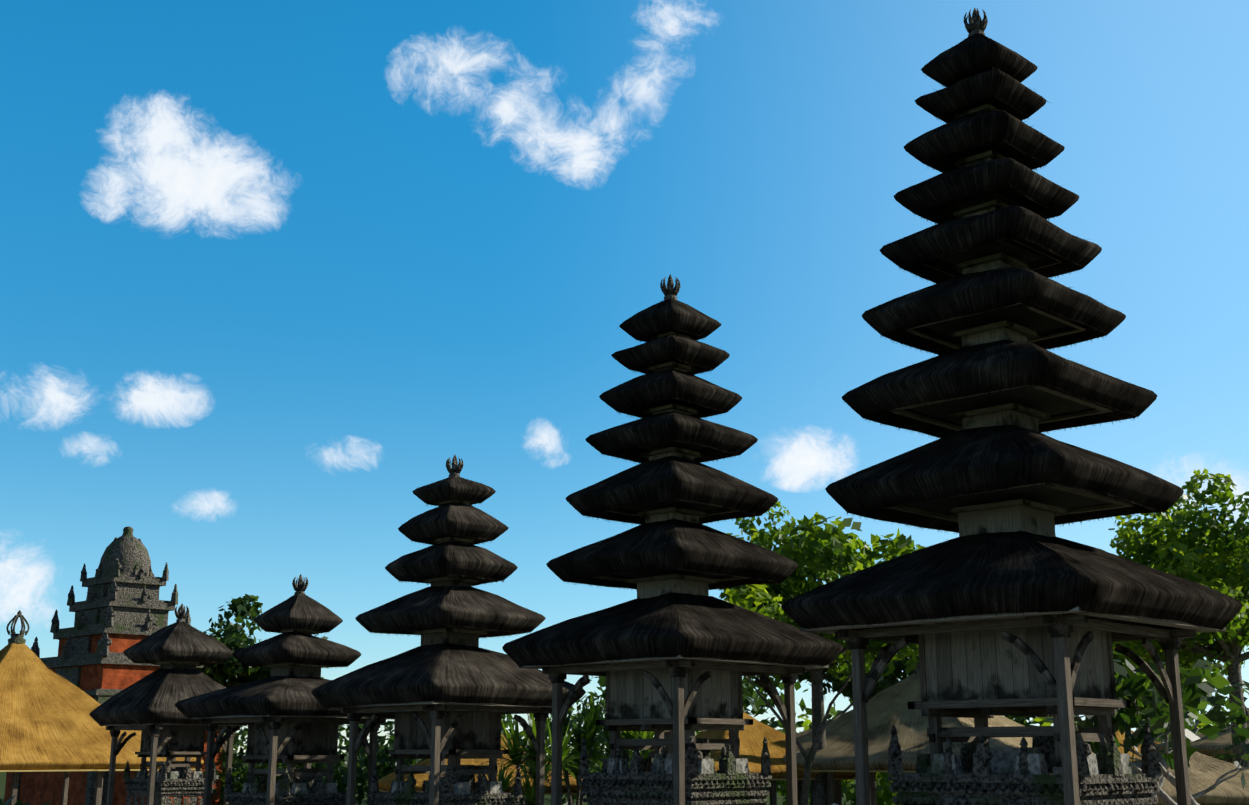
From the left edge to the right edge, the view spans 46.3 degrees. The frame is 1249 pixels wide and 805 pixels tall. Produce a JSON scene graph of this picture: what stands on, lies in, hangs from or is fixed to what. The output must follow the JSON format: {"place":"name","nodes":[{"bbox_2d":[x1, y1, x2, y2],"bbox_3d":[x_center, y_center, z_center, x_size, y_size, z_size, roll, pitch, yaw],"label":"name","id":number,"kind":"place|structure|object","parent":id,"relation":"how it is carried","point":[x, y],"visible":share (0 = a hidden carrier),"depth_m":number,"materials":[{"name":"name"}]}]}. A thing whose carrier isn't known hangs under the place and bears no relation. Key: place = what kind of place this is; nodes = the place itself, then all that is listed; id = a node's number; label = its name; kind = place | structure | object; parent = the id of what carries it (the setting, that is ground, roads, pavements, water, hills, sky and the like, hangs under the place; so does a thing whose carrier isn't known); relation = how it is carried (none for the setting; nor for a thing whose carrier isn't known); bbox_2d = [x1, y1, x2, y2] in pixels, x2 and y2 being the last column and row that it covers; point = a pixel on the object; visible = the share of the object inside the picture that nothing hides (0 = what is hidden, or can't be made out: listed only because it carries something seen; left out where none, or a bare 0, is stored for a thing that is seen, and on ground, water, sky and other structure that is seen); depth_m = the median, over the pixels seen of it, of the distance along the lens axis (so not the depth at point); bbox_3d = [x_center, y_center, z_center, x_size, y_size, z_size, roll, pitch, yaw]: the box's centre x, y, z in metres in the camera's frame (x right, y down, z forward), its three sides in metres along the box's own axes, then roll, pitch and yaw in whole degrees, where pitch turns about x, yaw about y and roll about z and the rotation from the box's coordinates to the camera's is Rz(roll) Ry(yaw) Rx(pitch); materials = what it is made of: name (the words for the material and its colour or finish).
{"place":"outdoors","nodes":[
{"label":"outdoors","id":0,"kind":"place"},
{"bbox_2d":[0,755,885,804],"bbox_3d":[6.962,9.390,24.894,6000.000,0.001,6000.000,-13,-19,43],"label":"ground","id":1,"kind":"structure","parent":0,"point":[3,783],"depth_m":119.56,"materials":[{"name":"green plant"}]},
{"bbox_2d":[4,526,222,804],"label":"temple tower","id":2,"kind":"structure","parent":1,"relation":"on","point":[120,609],"depth_m":79.72,"materials":[{"name":"grey stone"}]},
{"bbox_2d":[197,594,328,804],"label":"tree","id":3,"kind":"object","parent":1,"relation":"on","point":[231,671],"visible":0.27,"depth_m":88.70,"materials":[{"name":"green plant"}]},
{"bbox_2d":[203,722,598,804],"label":"shrubs","id":4,"kind":"object","parent":1,"relation":"on","point":[385,767],"visible":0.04,"depth_m":76.50,"materials":[{"name":"green plant"}]},
{"bbox_2d":[232,677,648,799],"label":"hedge","id":5,"kind":"object","parent":1,"relation":"on","point":[507,723],"visible":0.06,"depth_m":106.52,"materials":[{"name":"green plant"}]},
{"bbox_2d":[695,706,855,804],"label":"thatched hut","id":6,"kind":"object","parent":1,"relation":"on","point":[751,737],"visible":0.19,"depth_m":45.50,"materials":[{"name":"yellow plant"}]},
{"bbox_2d":[719,501,899,804],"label":"tree","id":7,"kind":"object","parent":1,"relation":"on","point":[795,583],"visible":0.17,"depth_m":45.38,"materials":[{"name":"green plant"}]},
{"bbox_2d":[798,646,918,804],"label":"tree","id":8,"kind":"object","parent":1,"relation":"on","point":[888,681],"visible":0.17,"depth_m":60.49,"materials":[{"name":"green plant"}]},
{"bbox_2d":[576,664,1248,804],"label":"hedge","id":9,"kind":"object","parent":1,"relation":"on","point":[758,704],"depth_m":90.61,"materials":[{"name":"green plant"}]},
{"bbox_2d":[636,712,1218,804],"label":"shrubs","id":10,"kind":"object","parent":1,"relation":"on","point":[884,794],"visible":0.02,"depth_m":71.20,"materials":[{"name":"green plant"}]},
{"bbox_2d":[762,662,1093,804],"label":"thatched hut","id":11,"kind":"object","parent":1,"relation":"on","point":[887,708],"visible":0.29,"depth_m":45.18,"materials":[{"name":"beige plant"}]},
{"bbox_2d":[1115,730,1159,760],"bbox_3d":[17.766,13.652,53.127,6.592,4.916,6.597,4,-14,-15],"label":"thatched hut","id":12,"kind":"object","parent":1,"relation":"on","point":[1120,737],"depth_m":52.11,"materials":[{"name":"yellow plant"}]},
{"bbox_2d":[1085,637,1211,716],"bbox_3d":[19.940,12.104,59.375,7.789,10.892,8.973,2,-14,-7],"label":"tree","id":13,"kind":"object","parent":1,"relation":"on","point":[1121,663],"visible":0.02,"depth_m":57.17,"materials":[{"name":"green plant"}]},
{"bbox_2d":[1098,468,1248,769],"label":"tree","id":14,"kind":"object","parent":1,"relation":"on","point":[1192,552],"visible":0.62,"depth_m":42.14,"materials":[{"name":"green plant"}]},
{"bbox_2d":[1132,748,1248,804],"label":"thatched hut","id":15,"kind":"object","parent":1,"relation":"on","point":[1205,772],"visible":0.27,"depth_m":36.77,"materials":[{"name":"beige plant"}]},
{"bbox_2d":[1155,706,1248,763],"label":"thatched hut","id":16,"kind":"object","parent":1,"relation":"on","point":[1205,745],"visible":0.21,"depth_m":45.36,"materials":[{"name":"beige plant"}]},
{"label":"court paving","id":17,"kind":"structure","parent":1,"relation":"on","visible":0},
{"bbox_2d":[0,795,50,804],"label":"plant","id":18,"kind":"object","parent":17,"relation":"on","point":[18,802],"visible":1,"depth_m":12.45,"materials":[{"name":"green plant"}]},
{"bbox_2d":[0,610,203,804],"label":"thatched pavilion","id":19,"kind":"structure","parent":17,"relation":"on","point":[48,723],"depth_m":53.53,"materials":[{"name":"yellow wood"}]},
{"bbox_2d":[90,603,247,804],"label":"pagoda","id":20,"kind":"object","parent":17,"relation":"on","point":[179,650],"visible":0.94,"depth_m":45.64,"materials":[{"name":"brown wood"}]},
{"bbox_2d":[175,574,394,804],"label":"pagoda","id":21,"kind":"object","parent":17,"relation":"on","point":[285,716],"visible":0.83,"depth_m":40.95,"materials":[{"name":"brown wood"}]},
{"bbox_2d":[311,455,585,804],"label":"pagoda","id":22,"kind":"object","parent":17,"relation":"on","point":[450,690],"visible":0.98,"depth_m":36.37,"materials":[{"name":"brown wood"}]},
{"bbox_2d":[378,734,582,804],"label":"thatched roof","id":23,"kind":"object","parent":17,"relation":"on","point":[384,783],"visible":0.25,"depth_m":47.62,"materials":[{"name":"brown plant"}]},
{"bbox_2d":[475,733,565,804],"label":"banana plant","id":24,"kind":"object","parent":17,"relation":"on","point":[529,794],"visible":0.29,"depth_m":43.85,"materials":[{"name":"green plant"}]},
{"bbox_2d":[475,714,593,804],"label":"banana plant","id":25,"kind":"object","parent":17,"relation":"on","point":[516,751],"visible":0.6,"depth_m":39.06,"materials":[{"name":"green plant"}]},
{"bbox_2d":[513,692,608,804],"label":"banana plant","id":26,"kind":"object","parent":17,"relation":"on","point":[591,728],"visible":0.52,"depth_m":41.21,"materials":[{"name":"green plant"}]},
{"bbox_2d":[544,713,609,803],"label":"banana plant","id":27,"kind":"object","parent":17,"relation":"on","point":[576,770],"visible":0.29,"depth_m":44.99,"materials":[{"name":"green plant"}]},
{"bbox_2d":[568,713,653,774],"bbox_3d":[0.206,10.569,40.594,3.488,5.078,2.834,-5,-14,20],"label":"banana plant","id":28,"kind":"object","parent":17,"relation":"on","point":[633,734],"visible":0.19,"depth_m":40.44,"materials":[{"name":"green plant"}]},
{"bbox_2d":[502,274,842,804],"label":"pagoda","id":29,"kind":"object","parent":17,"relation":"on","point":[674,651],"visible":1,"depth_m":31.29,"materials":[{"name":"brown wood"}]},
{"bbox_2d":[723,512,924,804],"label":"thin tree","id":30,"kind":"object","parent":17,"relation":"on","point":[811,548],"visible":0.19,"depth_m":37.19,"materials":[{"name":"green plant"}]},
{"bbox_2d":[781,8,1241,804],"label":"pagoda","id":31,"kind":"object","parent":17,"relation":"on","point":[1007,602],"visible":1,"depth_m":25.82,"materials":[{"name":"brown wood"}]},
{"bbox_2d":[1046,651,1230,804],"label":"frangipani tree","id":32,"kind":"object","parent":17,"relation":"on","point":[1148,708],"visible":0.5,"depth_m":27.19,"materials":[{"name":"green plant"}]},
{"bbox_2d":[1127,659,1248,802],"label":"frangipani tree","id":33,"kind":"object","parent":17,"relation":"on","point":[1216,714],"visible":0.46,"depth_m":33.05,"materials":[{"name":"green plant"}]},
{"bbox_2d":[0,0,1248,754],"label":"sky","id":34,"kind":"structure","parent":0,"point":[268,267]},
{"bbox_2d":[632,736,664,757],"bbox_3d":[0.791,11.704,42.972,3.267,3.986,3.123,-13,-19,43],"label":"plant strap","id":35,"kind":"object","parent":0,"point":[646,755],"visible":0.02,"depth_m":42.85,"materials":[{"name":"green plant"}]}
]}

